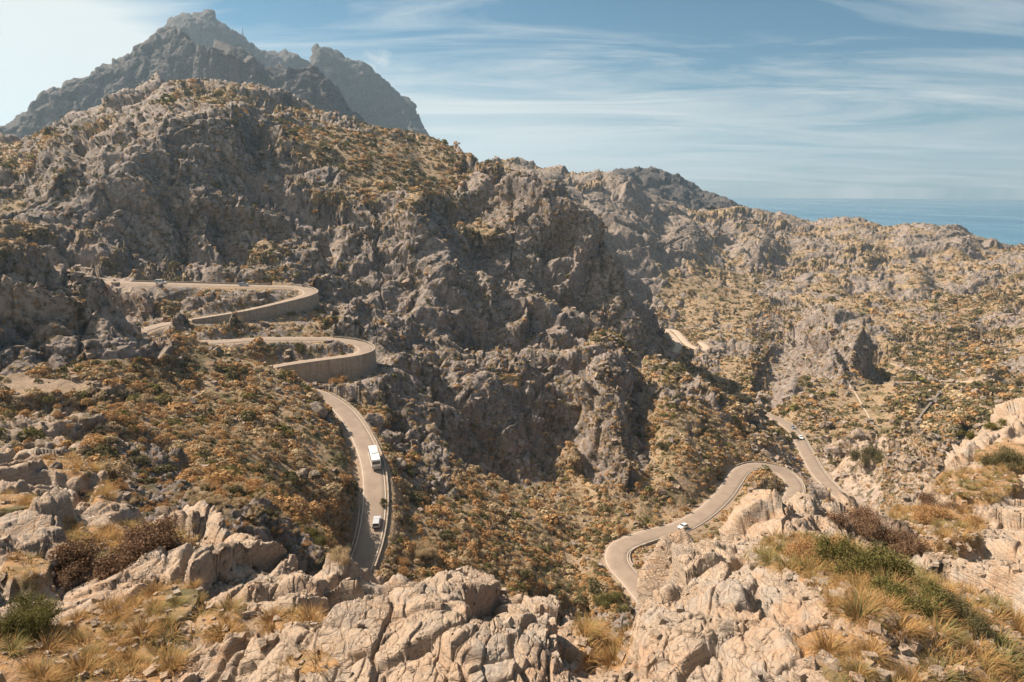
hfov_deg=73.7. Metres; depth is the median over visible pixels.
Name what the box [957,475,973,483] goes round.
grass tussock
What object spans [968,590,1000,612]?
grass tussock
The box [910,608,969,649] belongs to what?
grass tussock
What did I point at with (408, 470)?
shrub
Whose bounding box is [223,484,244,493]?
scrub bush
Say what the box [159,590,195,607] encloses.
grass tussock
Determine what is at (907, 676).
grass tussock
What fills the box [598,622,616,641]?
grass tussock
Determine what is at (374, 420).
boulder
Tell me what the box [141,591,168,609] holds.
grass tussock
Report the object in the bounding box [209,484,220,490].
scrub bush
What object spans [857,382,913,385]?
stone terrace
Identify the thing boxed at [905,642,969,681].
grass tussock
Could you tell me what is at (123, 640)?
grass tussock
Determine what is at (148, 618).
grass tussock
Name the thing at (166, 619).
grass tussock
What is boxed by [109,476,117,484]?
scrub bush
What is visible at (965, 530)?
grass tussock
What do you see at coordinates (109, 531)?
grass tussock
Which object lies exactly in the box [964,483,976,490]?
grass tussock
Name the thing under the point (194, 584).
grass tussock
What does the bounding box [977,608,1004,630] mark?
grass tussock
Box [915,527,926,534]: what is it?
grass tussock
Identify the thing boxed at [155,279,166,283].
car
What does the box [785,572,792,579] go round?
boulder
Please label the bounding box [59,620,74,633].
boulder
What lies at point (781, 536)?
grass tussock
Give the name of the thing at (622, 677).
boulder
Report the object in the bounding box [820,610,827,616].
boulder
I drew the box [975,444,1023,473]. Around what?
shrub
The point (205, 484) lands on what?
scrub bush
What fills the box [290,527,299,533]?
scrub bush
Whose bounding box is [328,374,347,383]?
shrub
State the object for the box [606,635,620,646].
grass tussock
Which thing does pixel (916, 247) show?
hills
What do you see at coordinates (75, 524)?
grass tussock
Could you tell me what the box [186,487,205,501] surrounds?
scrub bush
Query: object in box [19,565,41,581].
grass tussock
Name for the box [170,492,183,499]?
scrub bush
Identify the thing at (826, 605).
grass tussock
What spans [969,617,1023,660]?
grass tussock
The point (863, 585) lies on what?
grass tussock
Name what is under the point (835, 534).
grass tussock
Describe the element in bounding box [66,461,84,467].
grass tussock
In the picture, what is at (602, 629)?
grass tussock
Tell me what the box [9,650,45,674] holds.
grass tussock
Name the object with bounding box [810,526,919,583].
shrub
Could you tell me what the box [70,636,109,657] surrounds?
grass tussock
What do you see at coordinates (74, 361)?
shrub
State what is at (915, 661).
boulder
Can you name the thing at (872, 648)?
grass tussock
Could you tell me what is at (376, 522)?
car
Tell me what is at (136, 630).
grass tussock
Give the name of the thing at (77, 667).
grass tussock
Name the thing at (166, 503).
scrub bush
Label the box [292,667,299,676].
boulder
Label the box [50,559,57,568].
boulder
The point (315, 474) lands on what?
boulder
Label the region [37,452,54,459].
grass tussock
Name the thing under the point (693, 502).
roadside bush
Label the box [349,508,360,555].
parapet wall
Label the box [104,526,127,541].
grass tussock
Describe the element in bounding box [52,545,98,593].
shrub
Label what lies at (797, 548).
shrub
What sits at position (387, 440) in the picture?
boulder
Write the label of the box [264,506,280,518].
shrub
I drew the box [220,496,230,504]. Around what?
scrub bush
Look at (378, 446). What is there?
parapet wall
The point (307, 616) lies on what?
grass tussock
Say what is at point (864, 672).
grass tussock
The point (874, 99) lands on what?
sky
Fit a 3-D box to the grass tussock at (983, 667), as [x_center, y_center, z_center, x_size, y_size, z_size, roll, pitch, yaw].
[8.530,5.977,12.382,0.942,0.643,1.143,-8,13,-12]
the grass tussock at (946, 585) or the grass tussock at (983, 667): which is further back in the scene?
the grass tussock at (946, 585)
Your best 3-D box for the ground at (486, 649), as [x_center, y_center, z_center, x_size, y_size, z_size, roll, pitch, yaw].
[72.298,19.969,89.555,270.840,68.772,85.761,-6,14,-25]
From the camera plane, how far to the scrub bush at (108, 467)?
91.87 m
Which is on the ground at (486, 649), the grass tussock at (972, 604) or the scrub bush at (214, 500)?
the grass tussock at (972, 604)
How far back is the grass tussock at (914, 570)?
18.33 m
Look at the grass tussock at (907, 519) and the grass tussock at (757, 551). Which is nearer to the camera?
the grass tussock at (757, 551)
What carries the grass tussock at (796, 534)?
on the ground at (486, 649)
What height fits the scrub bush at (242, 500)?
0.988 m
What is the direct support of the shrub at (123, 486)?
on the hillside
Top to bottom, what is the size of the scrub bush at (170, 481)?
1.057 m
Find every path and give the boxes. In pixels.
[846,380,875,427]
[927,377,984,382]
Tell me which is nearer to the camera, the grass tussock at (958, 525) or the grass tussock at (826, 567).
the grass tussock at (826, 567)
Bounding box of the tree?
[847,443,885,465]
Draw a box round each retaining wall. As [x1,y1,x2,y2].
[131,280,270,284]
[192,286,319,322]
[275,336,376,381]
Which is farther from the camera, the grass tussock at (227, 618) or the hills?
the hills
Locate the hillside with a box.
[0,72,1023,639]
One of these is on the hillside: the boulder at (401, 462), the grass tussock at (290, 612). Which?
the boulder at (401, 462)
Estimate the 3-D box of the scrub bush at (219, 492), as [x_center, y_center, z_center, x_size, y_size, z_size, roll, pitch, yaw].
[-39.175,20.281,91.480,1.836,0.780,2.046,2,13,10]
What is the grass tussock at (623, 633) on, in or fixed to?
on the ground at (486, 649)
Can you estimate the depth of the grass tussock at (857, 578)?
15.88 m
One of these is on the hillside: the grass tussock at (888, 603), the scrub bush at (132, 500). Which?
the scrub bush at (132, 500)
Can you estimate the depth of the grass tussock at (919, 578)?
17.77 m
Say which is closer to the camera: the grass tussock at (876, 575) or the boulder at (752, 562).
the grass tussock at (876, 575)
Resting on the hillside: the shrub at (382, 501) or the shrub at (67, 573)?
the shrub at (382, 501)
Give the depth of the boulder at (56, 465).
40.81 m
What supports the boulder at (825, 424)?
on the hillside
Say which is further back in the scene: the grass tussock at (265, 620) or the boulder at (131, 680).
the grass tussock at (265, 620)
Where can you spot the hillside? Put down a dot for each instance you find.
(20, 276)
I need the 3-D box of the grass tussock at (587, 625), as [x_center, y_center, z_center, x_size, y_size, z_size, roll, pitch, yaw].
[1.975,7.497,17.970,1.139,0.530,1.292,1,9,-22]
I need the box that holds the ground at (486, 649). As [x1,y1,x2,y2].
[0,395,1023,681]
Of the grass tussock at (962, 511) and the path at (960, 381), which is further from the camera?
the path at (960, 381)
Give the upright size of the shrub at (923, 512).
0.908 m
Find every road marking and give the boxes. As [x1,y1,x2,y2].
[117,281,385,570]
[128,283,363,556]
[605,422,835,600]
[627,412,873,572]
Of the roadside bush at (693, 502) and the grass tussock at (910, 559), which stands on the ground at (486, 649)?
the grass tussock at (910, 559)
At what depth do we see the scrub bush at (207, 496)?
86.80 m
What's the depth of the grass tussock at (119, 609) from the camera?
17.99 m
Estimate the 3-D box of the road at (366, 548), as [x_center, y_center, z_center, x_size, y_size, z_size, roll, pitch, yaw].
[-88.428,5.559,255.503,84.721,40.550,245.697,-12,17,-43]
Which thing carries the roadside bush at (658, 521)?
on the hillside
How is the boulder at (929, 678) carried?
on the ground at (486, 649)
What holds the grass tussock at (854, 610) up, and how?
on the ground at (486, 649)
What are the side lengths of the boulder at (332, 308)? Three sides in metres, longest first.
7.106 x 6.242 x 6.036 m
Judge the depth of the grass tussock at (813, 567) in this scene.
17.94 m
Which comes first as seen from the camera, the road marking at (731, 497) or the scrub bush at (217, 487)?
the scrub bush at (217, 487)
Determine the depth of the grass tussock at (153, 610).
17.97 m
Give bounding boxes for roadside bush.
[617,526,627,533]
[652,518,661,523]
[681,505,690,511]
[689,498,697,504]
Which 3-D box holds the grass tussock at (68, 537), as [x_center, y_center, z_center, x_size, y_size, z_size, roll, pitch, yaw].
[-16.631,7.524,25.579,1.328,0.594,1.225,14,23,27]
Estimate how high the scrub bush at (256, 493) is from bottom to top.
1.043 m
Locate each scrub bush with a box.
[90,456,135,481]
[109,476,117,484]
[121,498,135,504]
[139,504,154,511]
[156,478,173,484]
[156,500,169,506]
[169,499,179,506]
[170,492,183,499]
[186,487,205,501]
[196,491,213,502]
[200,482,210,488]
[202,475,224,482]
[207,496,227,503]
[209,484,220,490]
[211,490,228,498]
[214,488,226,494]
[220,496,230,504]
[223,471,265,493]
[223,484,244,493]
[232,495,251,507]
[233,481,247,492]
[249,488,263,498]
[253,491,267,498]
[269,522,285,532]
[281,513,289,518]
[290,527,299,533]
[301,540,312,546]
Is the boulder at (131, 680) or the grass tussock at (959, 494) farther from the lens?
the grass tussock at (959, 494)
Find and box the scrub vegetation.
[0,71,1023,639]
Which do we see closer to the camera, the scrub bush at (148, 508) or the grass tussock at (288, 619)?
the grass tussock at (288, 619)
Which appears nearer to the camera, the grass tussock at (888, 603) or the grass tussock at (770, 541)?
the grass tussock at (888, 603)
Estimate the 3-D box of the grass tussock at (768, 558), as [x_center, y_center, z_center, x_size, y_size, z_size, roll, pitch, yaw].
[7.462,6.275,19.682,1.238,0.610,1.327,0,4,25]
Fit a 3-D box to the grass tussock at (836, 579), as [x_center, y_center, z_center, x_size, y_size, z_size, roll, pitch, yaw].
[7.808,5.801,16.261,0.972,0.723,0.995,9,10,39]
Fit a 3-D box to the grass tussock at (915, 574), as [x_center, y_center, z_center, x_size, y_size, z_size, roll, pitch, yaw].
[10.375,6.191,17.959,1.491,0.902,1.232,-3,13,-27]
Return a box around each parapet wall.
[330,392,388,568]
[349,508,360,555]
[629,538,659,566]
[736,461,805,492]
[802,432,866,506]
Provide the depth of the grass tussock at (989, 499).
42.74 m
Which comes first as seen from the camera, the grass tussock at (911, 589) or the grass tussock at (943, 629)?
the grass tussock at (943, 629)
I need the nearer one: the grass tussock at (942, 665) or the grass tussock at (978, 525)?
the grass tussock at (942, 665)
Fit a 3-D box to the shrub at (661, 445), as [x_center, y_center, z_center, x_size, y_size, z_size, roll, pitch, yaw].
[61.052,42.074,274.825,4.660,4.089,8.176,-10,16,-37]
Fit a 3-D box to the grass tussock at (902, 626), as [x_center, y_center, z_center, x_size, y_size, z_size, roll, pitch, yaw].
[7.243,5.357,12.720,1.601,0.828,1.296,2,5,-19]
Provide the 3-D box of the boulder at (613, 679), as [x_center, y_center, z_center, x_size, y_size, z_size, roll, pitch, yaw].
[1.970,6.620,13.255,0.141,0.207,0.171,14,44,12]
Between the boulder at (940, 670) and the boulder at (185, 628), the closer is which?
the boulder at (940, 670)
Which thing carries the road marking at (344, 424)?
on the road at (366, 548)
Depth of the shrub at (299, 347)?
258.10 m
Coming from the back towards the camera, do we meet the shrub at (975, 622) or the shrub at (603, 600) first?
the shrub at (603, 600)
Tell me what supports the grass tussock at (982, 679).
on the ground at (486, 649)
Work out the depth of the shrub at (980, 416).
372.73 m
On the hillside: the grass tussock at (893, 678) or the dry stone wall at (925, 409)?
the dry stone wall at (925, 409)
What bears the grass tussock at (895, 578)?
on the ground at (486, 649)
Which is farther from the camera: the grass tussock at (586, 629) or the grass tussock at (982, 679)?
the grass tussock at (586, 629)
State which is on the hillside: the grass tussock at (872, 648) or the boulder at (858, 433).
the boulder at (858, 433)
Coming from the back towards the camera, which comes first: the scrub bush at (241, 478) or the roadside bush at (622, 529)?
the roadside bush at (622, 529)
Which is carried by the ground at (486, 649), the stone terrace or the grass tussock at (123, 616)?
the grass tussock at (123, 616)
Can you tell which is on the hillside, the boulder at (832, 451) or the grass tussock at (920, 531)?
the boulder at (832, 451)
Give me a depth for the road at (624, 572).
250.64 m
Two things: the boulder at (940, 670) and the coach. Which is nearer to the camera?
the boulder at (940, 670)
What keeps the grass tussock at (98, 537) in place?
on the ground at (486, 649)
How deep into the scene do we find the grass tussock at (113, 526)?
28.26 m
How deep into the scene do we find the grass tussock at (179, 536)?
28.11 m
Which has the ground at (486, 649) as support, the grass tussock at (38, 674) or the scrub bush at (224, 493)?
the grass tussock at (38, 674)
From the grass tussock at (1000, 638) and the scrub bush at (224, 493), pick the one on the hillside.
the scrub bush at (224, 493)
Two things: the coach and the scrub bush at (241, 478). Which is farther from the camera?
the coach
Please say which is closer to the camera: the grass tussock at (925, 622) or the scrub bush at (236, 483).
the grass tussock at (925, 622)
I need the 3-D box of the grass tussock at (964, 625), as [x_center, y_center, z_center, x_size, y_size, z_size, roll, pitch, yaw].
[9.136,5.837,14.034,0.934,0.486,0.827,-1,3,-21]
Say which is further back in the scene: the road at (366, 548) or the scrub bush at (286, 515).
the road at (366, 548)
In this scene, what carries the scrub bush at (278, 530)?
on the hillside
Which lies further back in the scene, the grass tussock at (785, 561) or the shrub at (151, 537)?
the shrub at (151, 537)
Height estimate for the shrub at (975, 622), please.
0.636 m
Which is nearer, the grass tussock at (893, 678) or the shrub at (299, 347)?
the grass tussock at (893, 678)
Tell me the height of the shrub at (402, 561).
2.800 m
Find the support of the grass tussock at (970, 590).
on the ground at (486, 649)
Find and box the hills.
[491,155,1023,355]
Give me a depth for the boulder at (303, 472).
154.93 m
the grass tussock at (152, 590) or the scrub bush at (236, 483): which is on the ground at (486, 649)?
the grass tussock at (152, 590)
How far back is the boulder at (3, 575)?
21.00 m
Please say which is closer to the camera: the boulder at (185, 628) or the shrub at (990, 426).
the boulder at (185, 628)
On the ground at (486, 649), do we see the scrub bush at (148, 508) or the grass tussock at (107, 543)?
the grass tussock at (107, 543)
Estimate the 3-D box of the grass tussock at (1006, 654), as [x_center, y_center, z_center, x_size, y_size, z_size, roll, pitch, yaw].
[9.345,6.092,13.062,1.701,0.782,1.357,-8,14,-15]
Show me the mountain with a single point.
(205, 44)
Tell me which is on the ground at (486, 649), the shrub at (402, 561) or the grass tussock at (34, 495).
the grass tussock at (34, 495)
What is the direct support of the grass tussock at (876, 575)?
on the ground at (486, 649)
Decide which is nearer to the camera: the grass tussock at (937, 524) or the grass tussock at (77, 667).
the grass tussock at (77, 667)
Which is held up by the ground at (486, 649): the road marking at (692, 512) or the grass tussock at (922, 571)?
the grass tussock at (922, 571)
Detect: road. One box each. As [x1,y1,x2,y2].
[104,281,386,571]
[604,413,873,602]
[665,329,709,352]
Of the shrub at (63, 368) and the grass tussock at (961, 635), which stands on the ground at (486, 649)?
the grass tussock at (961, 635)
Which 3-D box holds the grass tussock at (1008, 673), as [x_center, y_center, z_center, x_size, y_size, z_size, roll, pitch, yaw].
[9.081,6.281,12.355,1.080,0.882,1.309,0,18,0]
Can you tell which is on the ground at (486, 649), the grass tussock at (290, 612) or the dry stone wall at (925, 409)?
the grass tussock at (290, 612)
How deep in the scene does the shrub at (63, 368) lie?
156.10 m
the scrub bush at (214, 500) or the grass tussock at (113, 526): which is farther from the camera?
the scrub bush at (214, 500)
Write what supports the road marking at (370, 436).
on the road at (366, 548)
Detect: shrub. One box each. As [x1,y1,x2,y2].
[0,584,62,643]
[39,507,195,583]
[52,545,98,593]
[56,366,68,372]
[71,355,82,364]
[107,477,129,490]
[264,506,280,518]
[294,341,305,354]
[306,527,326,545]
[324,545,350,566]
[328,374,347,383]
[380,498,392,507]
[395,553,408,576]
[403,464,414,474]
[412,540,439,558]
[428,487,439,494]
[591,591,629,612]
[653,440,668,451]
[780,531,843,564]
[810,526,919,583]
[824,503,885,541]
[856,568,952,617]
[870,521,936,559]
[907,502,987,525]
[914,489,974,514]
[922,585,995,638]
[956,429,976,439]
[974,411,989,419]
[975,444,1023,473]
[982,418,1009,430]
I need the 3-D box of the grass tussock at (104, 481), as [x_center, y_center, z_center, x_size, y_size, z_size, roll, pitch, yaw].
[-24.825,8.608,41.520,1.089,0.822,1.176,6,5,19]
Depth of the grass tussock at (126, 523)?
30.13 m
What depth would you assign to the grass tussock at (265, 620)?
16.46 m
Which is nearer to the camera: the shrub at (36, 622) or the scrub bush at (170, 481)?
the shrub at (36, 622)
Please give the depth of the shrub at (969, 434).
85.92 m
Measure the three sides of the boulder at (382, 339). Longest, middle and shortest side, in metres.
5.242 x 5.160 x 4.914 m
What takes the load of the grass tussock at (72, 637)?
on the ground at (486, 649)
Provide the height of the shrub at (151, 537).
1.943 m
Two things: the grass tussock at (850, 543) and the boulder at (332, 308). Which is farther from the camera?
the boulder at (332, 308)
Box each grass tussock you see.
[0,486,16,494]
[0,629,34,659]
[5,547,27,560]
[8,491,34,506]
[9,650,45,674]
[13,655,74,681]
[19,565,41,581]
[21,628,72,658]
[22,492,37,499]
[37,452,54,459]
[41,639,125,681]
[46,616,77,637]
[54,621,94,643]
[56,605,94,625]
[64,525,85,535]
[65,529,83,541]
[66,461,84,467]
[67,519,85,529]
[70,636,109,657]
[73,529,94,541]
[79,528,113,543]
[84,527,118,539]
[87,588,137,615]
[87,596,141,621]
[91,617,131,637]
[93,515,123,532]
[93,628,138,655]
[96,523,120,537]
[97,536,120,549]
[98,607,137,625]
[99,477,112,485]
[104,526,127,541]
[108,640,150,668]
[113,608,165,648]
[118,516,141,528]
[130,612,166,632]
[130,636,200,671]
[132,575,173,601]
[135,599,167,617]
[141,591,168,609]
[150,607,187,632]
[150,644,197,678]
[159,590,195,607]
[170,527,191,541]
[182,577,205,589]
[188,588,211,603]
[194,611,254,650]
[205,591,253,620]
[214,608,242,626]
[246,597,293,637]
[276,611,300,630]
[280,603,305,616]
[290,601,329,626]
[567,613,606,640]
[571,618,596,642]
[572,609,614,645]
[584,639,630,674]
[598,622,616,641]
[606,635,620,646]
[615,620,633,644]
[740,540,781,570]
[753,546,781,563]
[761,535,778,544]
[766,550,817,572]
[767,533,790,553]
[775,530,791,540]
[781,550,831,576]
[787,529,804,537]
[794,620,860,664]
[797,529,823,540]
[797,568,826,580]
[807,549,844,573]
[813,589,847,619]
[818,585,899,632]
[823,574,892,618]
[824,569,850,585]
[827,529,853,541]
[830,562,874,589]
[832,650,884,681]
[844,625,902,669]
[845,536,872,551]
[845,563,914,593]
[850,575,878,592]
[852,584,922,622]
[863,600,941,653]
[872,568,916,593]
[878,670,909,681]
[883,658,938,681]
[884,550,923,569]
[896,610,939,642]
[897,561,930,581]
[899,561,923,581]
[899,588,960,634]
[900,512,922,522]
[904,581,924,595]
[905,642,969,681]
[906,571,934,586]
[907,562,942,581]
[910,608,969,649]
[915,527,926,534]
[922,525,953,539]
[926,574,955,585]
[928,480,943,486]
[928,517,951,528]
[930,575,960,595]
[935,529,957,542]
[942,615,972,631]
[944,620,973,649]
[945,590,996,629]
[951,519,968,527]
[952,504,972,514]
[952,577,996,602]
[952,628,1023,681]
[953,490,972,500]
[955,647,1015,681]
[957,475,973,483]
[958,595,990,612]
[960,528,985,537]
[962,662,1010,681]
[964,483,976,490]
[965,519,990,528]
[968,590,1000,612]
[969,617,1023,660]
[976,589,1019,615]
[977,487,994,496]
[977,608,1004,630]
[977,639,1023,677]
[981,494,1001,504]
[988,655,1023,681]
[991,598,1023,627]
[1002,616,1023,637]
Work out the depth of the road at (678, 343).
679.94 m
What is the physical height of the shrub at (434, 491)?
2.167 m
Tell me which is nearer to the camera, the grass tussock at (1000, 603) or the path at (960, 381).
the grass tussock at (1000, 603)
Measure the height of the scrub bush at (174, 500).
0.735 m
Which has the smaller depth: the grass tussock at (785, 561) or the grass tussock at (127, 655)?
the grass tussock at (127, 655)
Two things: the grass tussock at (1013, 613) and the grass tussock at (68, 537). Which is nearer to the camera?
the grass tussock at (1013, 613)
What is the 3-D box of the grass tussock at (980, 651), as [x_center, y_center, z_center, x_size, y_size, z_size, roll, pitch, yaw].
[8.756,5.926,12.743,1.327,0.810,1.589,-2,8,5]
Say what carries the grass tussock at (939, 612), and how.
on the ground at (486, 649)
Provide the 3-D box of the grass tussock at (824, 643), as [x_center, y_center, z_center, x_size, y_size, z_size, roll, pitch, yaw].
[5.456,5.232,11.748,1.170,0.836,1.194,-8,11,-21]
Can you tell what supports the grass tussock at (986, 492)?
on the ground at (486, 649)
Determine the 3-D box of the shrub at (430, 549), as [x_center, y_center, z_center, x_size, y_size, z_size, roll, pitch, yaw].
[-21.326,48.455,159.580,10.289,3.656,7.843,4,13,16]
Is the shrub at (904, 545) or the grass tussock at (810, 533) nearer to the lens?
the grass tussock at (810, 533)
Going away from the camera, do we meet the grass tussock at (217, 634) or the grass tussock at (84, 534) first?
the grass tussock at (217, 634)
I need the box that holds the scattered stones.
[0,78,1023,627]
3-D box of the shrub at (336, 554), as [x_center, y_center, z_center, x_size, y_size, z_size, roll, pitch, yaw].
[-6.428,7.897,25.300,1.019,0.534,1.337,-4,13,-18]
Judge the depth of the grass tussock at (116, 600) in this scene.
18.50 m
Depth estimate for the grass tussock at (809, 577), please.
16.89 m
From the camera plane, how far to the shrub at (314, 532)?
107.99 m
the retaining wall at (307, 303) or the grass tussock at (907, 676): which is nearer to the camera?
the grass tussock at (907, 676)
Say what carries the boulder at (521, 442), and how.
on the hillside
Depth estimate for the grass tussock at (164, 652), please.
15.63 m
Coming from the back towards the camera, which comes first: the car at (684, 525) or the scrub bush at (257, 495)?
the car at (684, 525)
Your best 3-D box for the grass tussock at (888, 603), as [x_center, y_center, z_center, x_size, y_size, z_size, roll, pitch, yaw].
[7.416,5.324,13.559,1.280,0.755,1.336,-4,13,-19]
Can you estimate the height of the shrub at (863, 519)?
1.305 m
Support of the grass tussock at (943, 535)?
on the ground at (486, 649)
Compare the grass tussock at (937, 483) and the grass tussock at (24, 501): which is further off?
the grass tussock at (937, 483)
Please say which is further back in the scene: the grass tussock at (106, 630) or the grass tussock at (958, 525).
the grass tussock at (958, 525)
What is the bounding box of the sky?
[0,0,1023,199]
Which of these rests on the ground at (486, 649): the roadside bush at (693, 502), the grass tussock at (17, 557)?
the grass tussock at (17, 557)
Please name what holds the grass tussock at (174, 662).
on the ground at (486, 649)
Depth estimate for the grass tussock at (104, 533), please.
26.89 m
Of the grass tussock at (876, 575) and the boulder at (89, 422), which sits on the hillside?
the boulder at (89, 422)
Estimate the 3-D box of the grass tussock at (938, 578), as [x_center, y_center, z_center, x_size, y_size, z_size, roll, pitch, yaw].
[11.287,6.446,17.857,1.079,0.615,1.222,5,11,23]
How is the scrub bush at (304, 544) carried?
on the hillside
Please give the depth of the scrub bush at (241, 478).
99.14 m
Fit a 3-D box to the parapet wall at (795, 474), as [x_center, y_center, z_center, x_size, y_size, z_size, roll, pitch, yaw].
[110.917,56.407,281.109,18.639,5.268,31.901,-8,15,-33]
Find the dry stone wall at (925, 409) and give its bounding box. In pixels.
[914,390,941,425]
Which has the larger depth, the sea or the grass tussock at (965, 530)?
the sea
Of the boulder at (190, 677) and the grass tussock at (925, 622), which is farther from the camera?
the boulder at (190, 677)
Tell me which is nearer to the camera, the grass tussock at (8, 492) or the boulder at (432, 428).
the grass tussock at (8, 492)
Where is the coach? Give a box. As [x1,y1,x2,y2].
[368,445,380,468]
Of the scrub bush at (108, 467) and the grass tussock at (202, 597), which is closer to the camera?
the grass tussock at (202, 597)
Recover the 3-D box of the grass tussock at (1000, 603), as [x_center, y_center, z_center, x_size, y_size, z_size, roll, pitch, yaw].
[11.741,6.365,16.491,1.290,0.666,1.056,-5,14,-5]
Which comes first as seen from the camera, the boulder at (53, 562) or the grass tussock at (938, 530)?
the boulder at (53, 562)
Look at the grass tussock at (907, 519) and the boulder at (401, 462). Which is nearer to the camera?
the grass tussock at (907, 519)
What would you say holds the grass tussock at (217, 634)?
on the ground at (486, 649)
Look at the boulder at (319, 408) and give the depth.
198.25 m
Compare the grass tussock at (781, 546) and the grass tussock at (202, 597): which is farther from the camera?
the grass tussock at (781, 546)
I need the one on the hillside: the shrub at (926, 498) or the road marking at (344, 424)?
the shrub at (926, 498)
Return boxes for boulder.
[0,572,7,580]
[48,461,62,468]
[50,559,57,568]
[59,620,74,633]
[78,414,107,432]
[122,678,146,681]
[176,671,199,681]
[179,620,194,634]
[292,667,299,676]
[296,468,308,478]
[309,401,327,418]
[309,469,320,480]
[323,303,338,314]
[364,413,383,431]
[377,335,387,345]
[384,437,390,446]
[395,457,406,469]
[424,422,439,435]
[517,439,524,446]
[610,677,616,681]
[619,674,627,681]
[747,552,761,569]
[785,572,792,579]
[795,655,818,670]
[819,421,832,429]
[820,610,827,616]
[824,445,843,457]
[851,428,865,440]
[910,657,918,664]
[918,673,932,681]
[928,665,949,681]
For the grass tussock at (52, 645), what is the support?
on the ground at (486, 649)
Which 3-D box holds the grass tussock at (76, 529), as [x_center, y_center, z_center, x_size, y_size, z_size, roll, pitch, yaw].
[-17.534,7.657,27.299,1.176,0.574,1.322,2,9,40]
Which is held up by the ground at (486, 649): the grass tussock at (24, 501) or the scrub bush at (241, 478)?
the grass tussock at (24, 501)
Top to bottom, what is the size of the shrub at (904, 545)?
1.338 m
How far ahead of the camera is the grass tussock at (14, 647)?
15.49 m
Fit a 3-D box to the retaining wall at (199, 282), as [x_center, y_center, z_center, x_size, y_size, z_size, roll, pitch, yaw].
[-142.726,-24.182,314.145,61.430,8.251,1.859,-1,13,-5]
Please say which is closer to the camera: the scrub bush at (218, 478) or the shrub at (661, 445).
the scrub bush at (218, 478)
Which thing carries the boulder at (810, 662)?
on the ground at (486, 649)
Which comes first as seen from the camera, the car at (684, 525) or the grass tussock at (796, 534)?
the grass tussock at (796, 534)
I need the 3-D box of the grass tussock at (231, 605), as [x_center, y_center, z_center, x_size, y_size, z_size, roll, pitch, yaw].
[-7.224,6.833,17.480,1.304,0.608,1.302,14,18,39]
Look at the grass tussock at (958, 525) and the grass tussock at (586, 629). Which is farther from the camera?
the grass tussock at (958, 525)
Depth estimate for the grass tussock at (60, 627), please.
16.93 m
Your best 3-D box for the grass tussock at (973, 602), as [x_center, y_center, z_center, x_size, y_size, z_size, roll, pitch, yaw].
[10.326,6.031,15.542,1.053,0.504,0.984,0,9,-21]
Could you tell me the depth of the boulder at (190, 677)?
14.61 m
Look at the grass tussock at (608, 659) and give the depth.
15.16 m
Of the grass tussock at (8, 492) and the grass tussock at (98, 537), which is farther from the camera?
the grass tussock at (8, 492)
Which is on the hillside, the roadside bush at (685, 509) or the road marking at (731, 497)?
the roadside bush at (685, 509)
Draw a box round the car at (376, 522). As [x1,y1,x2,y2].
[372,516,380,528]
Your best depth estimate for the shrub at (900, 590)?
14.32 m
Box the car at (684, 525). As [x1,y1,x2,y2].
[677,522,688,528]
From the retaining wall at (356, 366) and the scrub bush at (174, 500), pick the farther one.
the retaining wall at (356, 366)
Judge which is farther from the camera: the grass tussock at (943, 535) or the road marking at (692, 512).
the road marking at (692, 512)
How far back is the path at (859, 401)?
427.27 m
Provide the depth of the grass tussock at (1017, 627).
15.25 m
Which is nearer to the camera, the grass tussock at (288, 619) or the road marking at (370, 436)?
the grass tussock at (288, 619)
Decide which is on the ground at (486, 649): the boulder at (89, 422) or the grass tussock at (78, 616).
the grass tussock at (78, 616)
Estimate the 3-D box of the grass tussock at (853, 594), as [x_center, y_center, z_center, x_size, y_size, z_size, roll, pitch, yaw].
[6.959,5.235,13.700,1.243,0.901,1.583,-3,18,-5]
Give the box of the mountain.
[0,9,742,209]
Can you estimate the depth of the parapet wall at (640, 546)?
211.01 m

